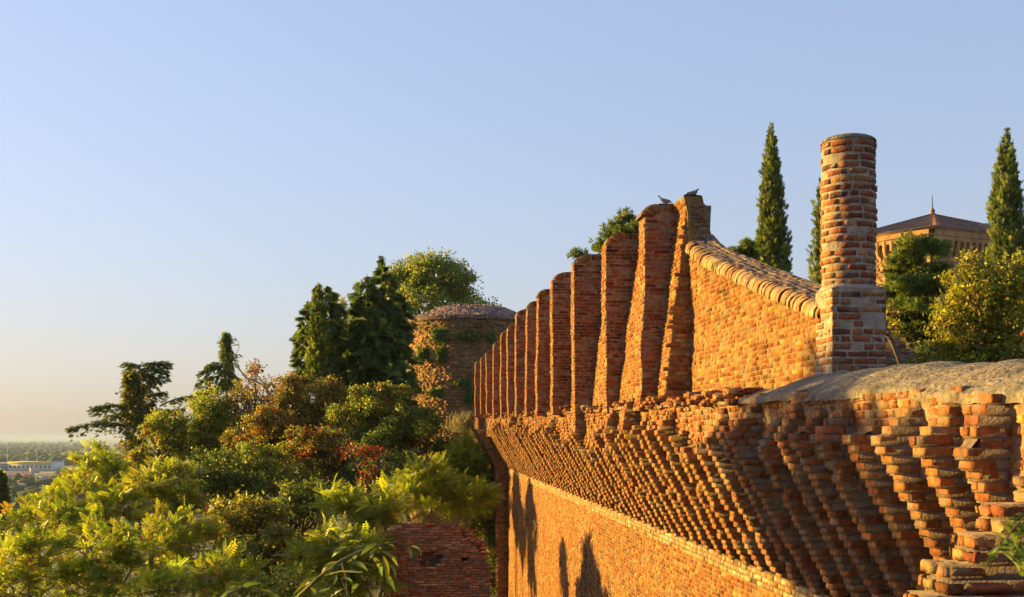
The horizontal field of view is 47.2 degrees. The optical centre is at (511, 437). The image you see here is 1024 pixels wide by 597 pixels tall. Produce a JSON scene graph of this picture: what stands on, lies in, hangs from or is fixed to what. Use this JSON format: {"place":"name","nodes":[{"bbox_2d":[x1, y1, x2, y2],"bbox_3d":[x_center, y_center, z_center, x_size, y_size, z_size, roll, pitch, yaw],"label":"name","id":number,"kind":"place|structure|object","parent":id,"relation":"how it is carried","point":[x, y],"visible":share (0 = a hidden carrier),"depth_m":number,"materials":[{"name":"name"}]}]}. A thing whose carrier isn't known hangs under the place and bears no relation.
{"place":"outdoors","nodes":[
{"label":"outdoors","id":0,"kind":"place"},
{"bbox_2d":[0,463,7,470],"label":"warehouse","id":1,"kind":"structure","parent":0,"point":[3,466],"depth_m":1419.36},
{"bbox_2d":[6,473,15,478],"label":"house","id":2,"kind":"structure","parent":0,"point":[10,475],"depth_m":1050.15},
{"bbox_2d":[7,471,33,474],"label":"house","id":3,"kind":"structure","parent":0,"point":[19,472],"depth_m":1177.49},
{"bbox_2d":[20,473,34,477],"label":"house","id":4,"kind":"structure","parent":0,"point":[27,475],"depth_m":1048.35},
{"bbox_2d":[29,467,39,472],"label":"house","id":5,"kind":"structure","parent":0,"point":[35,469],"depth_m":1334.13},
{"bbox_2d":[7,461,64,470],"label":"warehouse","id":6,"kind":"structure","parent":0,"point":[42,465],"depth_m":1419.36,"materials":[{"name":"white"}]},
{"bbox_2d":[36,474,56,481],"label":"house","id":7,"kind":"structure","parent":0,"point":[41,476],"depth_m":1047.62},
{"bbox_2d":[0,439,831,596],"bbox_3d":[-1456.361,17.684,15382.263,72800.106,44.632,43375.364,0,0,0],"label":"ground","id":8,"kind":"structure","parent":0,"point":[117,441],"depth_m":392.26,"materials":[{"name":"green plant"}]},
{"bbox_2d":[0,469,12,596],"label":"cypress tree","id":9,"kind":"object","parent":8,"relation":"on","point":[5,490],"visible":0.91,"depth_m":69.86,"materials":[{"name":"green plant"}]},
{"bbox_2d":[0,477,84,596],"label":"feathery tree","id":10,"kind":"object","parent":8,"relation":"on","point":[12,525],"visible":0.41,"depth_m":32.94,"materials":[{"name":"green plant"}]},
{"bbox_2d":[0,519,92,596],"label":"feathery tree","id":11,"kind":"object","parent":8,"relation":"on","point":[24,546],"visible":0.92,"depth_m":26.64,"materials":[{"name":"green plant"}]},
{"bbox_2d":[0,441,160,464],"bbox_3d":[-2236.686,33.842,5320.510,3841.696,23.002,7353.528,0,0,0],"label":"woods","id":12,"kind":"object","parent":8,"relation":"on","point":[31,451],"visible":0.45,"depth_m":2645.72,"materials":[{"name":"plant"}]},
{"bbox_2d":[21,472,152,596],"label":"feathery tree","id":13,"kind":"object","parent":8,"relation":"on","point":[106,508],"visible":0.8,"depth_m":30.88,"materials":[{"name":"green plant"}]},
{"bbox_2d":[51,435,148,595],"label":"feathery tree","id":14,"kind":"object","parent":8,"relation":"on","point":[99,459],"visible":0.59,"depth_m":33.45,"materials":[{"name":"green plant"}]},
{"bbox_2d":[38,510,165,596],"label":"feathery tree","id":15,"kind":"object","parent":8,"relation":"on","point":[104,569],"visible":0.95,"depth_m":26.99,"materials":[{"name":"green plant"}]},
{"bbox_2d":[2,469,223,548],"bbox_3d":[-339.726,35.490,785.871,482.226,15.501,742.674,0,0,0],"label":"woods","id":16,"kind":"object","parent":8,"relation":"on","point":[18,489],"visible":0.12,"depth_m":704.44,"materials":[{"name":"plant"}]},
{"bbox_2d":[64,360,200,594],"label":"cedar tree","id":17,"kind":"object","parent":8,"relation":"on","point":[136,391],"visible":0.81,"depth_m":65.78,"materials":[{"name":"green plant"}]},
{"bbox_2d":[112,454,210,594],"bbox_3d":[-9.563,4.061,32.104,2.655,7.307,2.512,0,0,-25],"label":"feathery tree","id":18,"kind":"object","parent":8,"relation":"on","point":[187,486],"visible":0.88,"depth_m":31.88,"materials":[{"name":"green plant"}]},
{"bbox_2d":[123,406,209,591],"bbox_3d":[-16.904,3.462,58.384,4.254,10.107,3.566,0,0,23],"label":"autumn tree","id":19,"kind":"object","parent":8,"relation":"on","point":[163,436],"visible":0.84,"depth_m":57.78,"materials":[{"name":"green plant"}]},
{"bbox_2d":[114,549,251,596],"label":"feathery tree","id":20,"kind":"object","parent":8,"relation":"on","point":[201,582],"visible":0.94,"depth_m":25.48,"materials":[{"name":"green plant"}]},
{"bbox_2d":[128,495,238,596],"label":"feathery tree","id":21,"kind":"object","parent":8,"relation":"on","point":[192,535],"visible":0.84,"depth_m":28.67,"materials":[{"name":"green plant"}]},
{"bbox_2d":[178,379,250,548],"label":"autumn tree","id":22,"kind":"object","parent":8,"relation":"on","point":[207,408],"visible":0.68,"depth_m":57.34,"materials":[{"name":"green plant"}]},
{"bbox_2d":[193,331,246,398],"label":"spruce tree","id":23,"kind":"object","parent":8,"relation":"on","point":[226,356],"visible":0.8,"depth_m":67.75,"materials":[{"name":"green plant"}]},
{"bbox_2d":[172,444,287,589],"bbox_3d":[-11.205,3.947,46.342,4.816,7.445,2.649,0,0,0],"label":"autumn tree","id":24,"kind":"object","parent":8,"relation":"on","point":[226,483],"visible":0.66,"depth_m":46.08,"materials":[{"name":"green plant"}]},
{"bbox_2d":[198,539,271,596],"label":"feathery sapling","id":25,"kind":"object","parent":8,"relation":"on","point":[247,565],"visible":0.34,"depth_m":26.92,"materials":[{"name":"green plant"}]},
{"bbox_2d":[174,421,304,464],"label":"autumn tree","id":26,"kind":"object","parent":8,"relation":"on","point":[244,433],"visible":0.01,"depth_m":64.07,"materials":[{"name":"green plant"}]},
{"bbox_2d":[188,485,292,596],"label":"shrub","id":27,"kind":"object","parent":8,"relation":"on","point":[249,519],"visible":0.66,"depth_m":33.76,"materials":[{"name":"green plant"}]},
{"bbox_2d":[199,518,301,584],"bbox_3d":[-7.027,4.719,31.902,2.872,5.230,2.020,0,0,10],"label":"shrub","id":28,"kind":"object","parent":8,"relation":"on","point":[274,543],"visible":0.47,"depth_m":31.51,"materials":[{"name":"green plant"}]},
{"bbox_2d":[215,341,310,507],"bbox_3d":[-12.195,1.427,58.010,4.814,12.286,3.377,0,0,-23],"label":"autumn tree","id":29,"kind":"object","parent":8,"relation":"on","point":[251,394],"visible":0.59,"depth_m":57.55,"materials":[{"name":"brown plant"}]},
{"bbox_2d":[217,403,313,571],"bbox_3d":[-11.501,2.926,55.367,4.817,9.209,3.232,0,0,0],"label":"autumn tree","id":30,"kind":"object","parent":8,"relation":"on","point":[264,432],"visible":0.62,"depth_m":54.79,"materials":[{"name":"green plant"}]},
{"bbox_2d":[212,438,321,594],"bbox_3d":[-10.288,3.793,48.896,5.258,7.581,2.591,0,0,0],"label":"autumn tree","id":31,"kind":"object","parent":8,"relation":"on","point":[256,462],"visible":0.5,"depth_m":48.65,"materials":[{"name":"green plant"}]},
{"bbox_2d":[235,561,346,596],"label":"shrub","id":32,"kind":"object","parent":8,"relation":"on","point":[274,584],"visible":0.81,"depth_m":25.80,"materials":[{"name":"green plant"}]},
{"bbox_2d":[288,300,314,533],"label":"conifer","id":33,"kind":"object","parent":8,"relation":"on","point":[299,351],"visible":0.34,"depth_m":64.67,"materials":[{"name":"green plant"}]},
{"bbox_2d":[270,472,341,587],"bbox_3d":[-6.532,4.175,36.362,2.861,6.253,2.217,0,0,-20],"label":"shrub","id":34,"kind":"object","parent":8,"relation":"on","point":[300,514],"visible":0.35,"depth_m":36.12,"materials":[{"name":"green plant"}]},
{"bbox_2d":[268,371,359,569],"bbox_3d":[-9.524,1.963,56.680,4.880,10.404,3.355,0,0,0],"label":"autumn tree","id":35,"kind":"object","parent":8,"relation":"on","point":[295,396],"visible":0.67,"depth_m":56.10,"materials":[{"name":"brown plant"}]},
{"bbox_2d":[303,282,332,567],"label":"narrow conifer","id":36,"kind":"object","parent":8,"relation":"on","point":[316,360],"visible":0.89,"depth_m":61.72,"materials":[{"name":"green plant"}]},
{"bbox_2d":[273,424,362,596],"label":"autumn tree","id":37,"kind":"object","parent":8,"relation":"on","point":[315,451],"visible":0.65,"depth_m":49.76,"materials":[{"name":"green plant"}]},
{"bbox_2d":[220,542,420,596],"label":"foreground branch","id":38,"kind":"object","parent":8,"relation":"on","point":[310,579],"visible":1,"depth_m":5.21,"materials":[{"name":"green plant"}]},
{"bbox_2d":[302,286,351,549],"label":"conifer","id":39,"kind":"object","parent":8,"relation":"on","point":[338,326],"visible":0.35,"depth_m":65.62,"materials":[{"name":"green plant"}]},
{"bbox_2d":[271,512,410,596],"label":"feathery sapling","id":40,"kind":"object","parent":8,"relation":"on","point":[319,555],"visible":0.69,"depth_m":28.86,"materials":[{"name":"green plant"}]},
{"bbox_2d":[328,295,359,542],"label":"deciduous tree","id":41,"kind":"object","parent":8,"relation":"on","point":[344,301],"visible":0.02,"depth_m":71.78,"materials":[{"name":"green plant"}]},
{"bbox_2d":[294,412,397,528],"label":"autumn tree","id":42,"kind":"object","parent":8,"relation":"on","point":[359,435],"visible":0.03,"depth_m":65.64,"materials":[{"name":"red plant"}]},
{"bbox_2d":[305,473,413,596],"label":"feathery sapling","id":43,"kind":"object","parent":8,"relation":"on","point":[383,508],"visible":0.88,"depth_m":30.80,"materials":[{"name":"green plant"}]},
{"bbox_2d":[339,442,390,554],"bbox_3d":[-5.588,3.590,44.258,1.878,6.884,1.934,0,0,-22],"label":"red creeper","id":44,"kind":"object","parent":8,"relation":"on","point":[366,454],"visible":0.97,"depth_m":44.04,"materials":[{"name":"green plant"}]},
{"bbox_2d":[337,276,404,554],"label":"conifer","id":45,"kind":"object","parent":8,"relation":"on","point":[361,331],"visible":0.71,"depth_m":66.25,"materials":[{"name":"green plant"}]},
{"bbox_2d":[319,380,422,585],"bbox_3d":[-6.322,2.137,54.245,5.043,9.623,3.121,0,0,0],"label":"autumn tree","id":46,"kind":"object","parent":8,"relation":"on","point":[369,412],"visible":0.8,"depth_m":53.76,"materials":[{"name":"green plant"}]},
{"bbox_2d":[325,445,447,596],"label":"autumn tree","id":47,"kind":"object","parent":8,"relation":"on","point":[386,464],"visible":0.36,"depth_m":48.24,"materials":[{"name":"green plant"}]},
{"bbox_2d":[353,256,430,532],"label":"conifer","id":48,"kind":"object","parent":8,"relation":"on","point":[402,338],"visible":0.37,"depth_m":67.46,"materials":[{"name":"green plant"}]},
{"bbox_2d":[348,400,457,522],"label":"autumn tree","id":49,"kind":"object","parent":8,"relation":"on","point":[420,433],"visible":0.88,"depth_m":52.57,"materials":[{"name":"green plant"}]},
{"bbox_2d":[375,247,485,318],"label":"deciduous tree","id":50,"kind":"object","parent":8,"relation":"on","point":[418,279],"visible":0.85,"depth_m":90.44,"materials":[{"name":"green plant"}]},
{"bbox_2d":[383,521,491,596],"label":"brick ruin","id":51,"kind":"object","parent":8,"relation":"on","point":[451,561],"visible":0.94,"depth_m":30.15,"materials":[{"name":"red brick"}]},
{"bbox_2d":[393,511,472,531],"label":"dry grass","id":52,"kind":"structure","parent":51,"relation":"on","point":[432,519],"depth_m":30.37,"materials":[{"name":"brown plant"}]},
{"bbox_2d":[378,450,505,524],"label":"feathery sapling","id":53,"kind":"object","parent":8,"relation":"on","point":[428,486],"visible":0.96,"depth_m":42.63,"materials":[{"name":"green plant"}]},
{"bbox_2d":[407,304,516,526],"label":"round tower","id":54,"kind":"structure","parent":8,"relation":"on","point":[463,357],"depth_m":72.16,"materials":[{"name":"brick"}]},
{"bbox_2d":[415,345,429,363],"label":"hanging ivy","id":55,"kind":"object","parent":54,"relation":"attached to","point":[423,353],"visible":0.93,"depth_m":72.77,"materials":[{"name":"green plant"}]},
{"bbox_2d":[426,388,443,398],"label":"hanging ivy","id":56,"kind":"object","parent":54,"relation":"attached to","point":[435,393],"visible":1,"depth_m":72.21,"materials":[{"name":"green plant"}]},
{"bbox_2d":[425,324,451,347],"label":"hanging ivy","id":57,"kind":"object","parent":54,"relation":"attached to","point":[440,336],"visible":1,"depth_m":72.03,"materials":[{"name":"green plant"}]},
{"bbox_2d":[431,345,447,363],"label":"hanging ivy","id":58,"kind":"object","parent":54,"relation":"attached to","point":[441,355],"visible":1,"depth_m":72.05,"materials":[{"name":"green plant"}]},
{"bbox_2d":[449,377,471,388],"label":"hanging ivy","id":59,"kind":"object","parent":54,"relation":"attached to","point":[463,382],"visible":1,"depth_m":71.72,"materials":[{"name":"green plant"}]},
{"bbox_2d":[461,386,474,406],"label":"hanging ivy","id":60,"kind":"object","parent":54,"relation":"attached to","point":[468,396],"visible":0.98,"depth_m":71.70,"materials":[{"name":"green plant"}]},
{"bbox_2d":[449,328,489,341],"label":"hanging ivy","id":61,"kind":"object","parent":54,"relation":"attached to","point":[466,336],"visible":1,"depth_m":71.71,"materials":[{"name":"green plant"}]},
{"bbox_2d":[486,331,496,343],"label":"hanging ivy","id":62,"kind":"object","parent":54,"relation":"attached to","point":[492,335],"visible":1,"depth_m":71.92,"materials":[{"name":"green plant"}]},
{"bbox_2d":[440,426,493,527],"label":"feathery sapling","id":63,"kind":"object","parent":8,"relation":"on","point":[472,456],"visible":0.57,"depth_m":52.18,"materials":[{"name":"green plant"}]},
{"bbox_2d":[454,433,479,532],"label":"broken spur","id":64,"kind":"structure","parent":8,"relation":"on","point":[456,448],"depth_m":60.03,"materials":[{"name":"brick"}]},
{"bbox_2d":[441,409,474,433],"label":"dry weeds","id":65,"kind":"object","parent":64,"relation":"on","point":[465,422],"visible":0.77,"depth_m":59.87,"materials":[{"name":"beige plant"}]},
{"bbox_2d":[453,473,496,577],"bbox_3d":[-1.381,4.227,52.446,2.946,5.409,3.804,0,0,0],"label":"shrub","id":66,"kind":"object","parent":8,"relation":"on","point":[479,522],"visible":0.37,"depth_m":52.27,"materials":[{"name":"green plant"}]},
{"bbox_2d":[457,293,501,305],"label":"deciduous tree","id":67,"kind":"object","parent":8,"relation":"on","point":[477,301],"visible":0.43,"depth_m":88.82,"materials":[{"name":"green plant"}]},
{"bbox_2d":[478,521,495,592],"bbox_3d":[-0.883,5.334,52.086,2.483,4.487,3.039,0,0,-32],"label":"shrub","id":68,"kind":"object","parent":8,"relation":"on","point":[490,542],"visible":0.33,"depth_m":51.70,"materials":[{"name":"green plant"}]},
{"bbox_2d":[566,206,639,259],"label":"pine tree","id":69,"kind":"object","parent":8,"relation":"on","point":[622,219],"visible":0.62,"depth_m":37.95,"materials":[{"name":"green plant"}]},
{"bbox_2d":[464,359,1023,596],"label":"rampart wall","id":70,"kind":"structure","parent":8,"relation":"on","point":[878,482],"depth_m":13.48,"materials":[{"name":"brick"}]},
{"bbox_2d":[474,194,711,431],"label":"buttressed wall","id":71,"kind":"structure","parent":70,"relation":"on","point":[609,325],"depth_m":21.94,"materials":[{"name":"brick"}]},
{"bbox_2d":[657,195,672,202],"bbox_3d":[2.458,-3.823,18.846,0.243,0.157,0.087,0,0,0],"label":"pigeon","id":72,"kind":"object","parent":71,"relation":"on","point":[663,200],"visible":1,"depth_m":18.82,"materials":[{"name":"grey"}]},
{"bbox_2d":[685,189,698,194],"bbox_3d":[2.791,-3.803,18.210,0.238,0.141,0.090,0,0,0],"label":"pigeon","id":73,"kind":"object","parent":71,"relation":"on","point":[692,192],"visible":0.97,"depth_m":18.18,"materials":[{"name":"grey"}]},
{"bbox_2d":[685,234,820,391],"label":"wing wall","id":74,"kind":"structure","parent":70,"relation":"on","point":[753,324],"depth_m":15.31,"materials":[{"name":"brick"}]},
{"bbox_2d":[815,133,886,373],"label":"brick pillar","id":75,"kind":"structure","parent":70,"relation":"on","point":[851,331],"depth_m":12.13,"materials":[{"name":"brown brick"}]},
{"bbox_2d":[903,474,1023,596],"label":"stepped buttress","id":76,"kind":"structure","parent":70,"relation":"attached to","point":[964,572],"depth_m":6.02,"materials":[{"name":"brick"}]},
{"bbox_2d":[727,237,765,260],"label":"pine tree","id":77,"kind":"object","parent":8,"relation":"on","point":[746,246],"visible":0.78,"depth_m":39.85,"materials":[{"name":"green plant"}]},
{"bbox_2d":[754,122,792,273],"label":"cypress tree","id":78,"kind":"object","parent":8,"relation":"on","point":[772,239],"visible":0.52,"depth_m":43.63,"materials":[{"name":"green plant"}]},
{"bbox_2d":[805,177,821,283],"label":"cypress tree","id":79,"kind":"object","parent":8,"relation":"on","point":[815,274],"visible":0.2,"depth_m":45.89,"materials":[{"name":"green plant"}]},
{"bbox_2d":[886,305,903,363],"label":"tree","id":80,"kind":"object","parent":8,"relation":"on","point":[894,326],"visible":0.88,"depth_m":33.19,"materials":[{"name":"green plant"}]},
{"bbox_2d":[878,229,955,361],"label":"pine tree","id":81,"kind":"object","parent":8,"relation":"on","point":[911,280],"visible":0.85,"depth_m":35.51,"materials":[{"name":"green plant"}]},
{"bbox_2d":[901,338,943,363],"bbox_3d":[10.697,-1.429,29.766,1.533,2.200,1.295,0,0,0],"label":"shrub","id":82,"kind":"object","parent":8,"relation":"on","point":[919,353],"visible":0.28,"depth_m":29.58,"materials":[{"name":"green plant"}]},
{"bbox_2d":[875,196,1014,327],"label":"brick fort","id":83,"kind":"structure","parent":8,"relation":"on","point":[961,234],"depth_m":153.31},
{"bbox_2d":[886,327,1014,366],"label":"garden wall","id":84,"kind":"structure","parent":8,"relation":"on","point":[906,354],"depth_m":44.31,"materials":[{"name":"brick"}]},
{"bbox_2d":[922,246,1023,362],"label":"golden tree","id":85,"kind":"object","parent":8,"relation":"on","point":[977,281],"visible":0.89,"depth_m":26.76,"materials":[{"name":"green plant"}]},
{"bbox_2d":[982,505,1023,575],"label":"acacia shrub","id":86,"kind":"object","parent":8,"relation":"on","point":[1019,552],"visible":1,"depth_m":4.20,"materials":[{"name":"green plant"}]},
{"bbox_2d":[983,127,1023,324],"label":"cypress tree","id":87,"kind":"object","parent":8,"relation":"on","point":[1006,203],"visible":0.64,"depth_m":45.59,"materials":[{"name":"green plant"}]},
{"bbox_2d":[1015,297,1023,354],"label":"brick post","id":88,"kind":"object","parent":8,"relation":"on","point":[1020,331],"visible":0.06,"depth_m":34.16,"materials":[{"name":"brown brick"}]},
{"bbox_2d":[0,0,1023,438],"label":"sky","id":89,"kind":"structure","parent":0,"point":[176,175],"materials":[{"name":"blue"}]}
]}

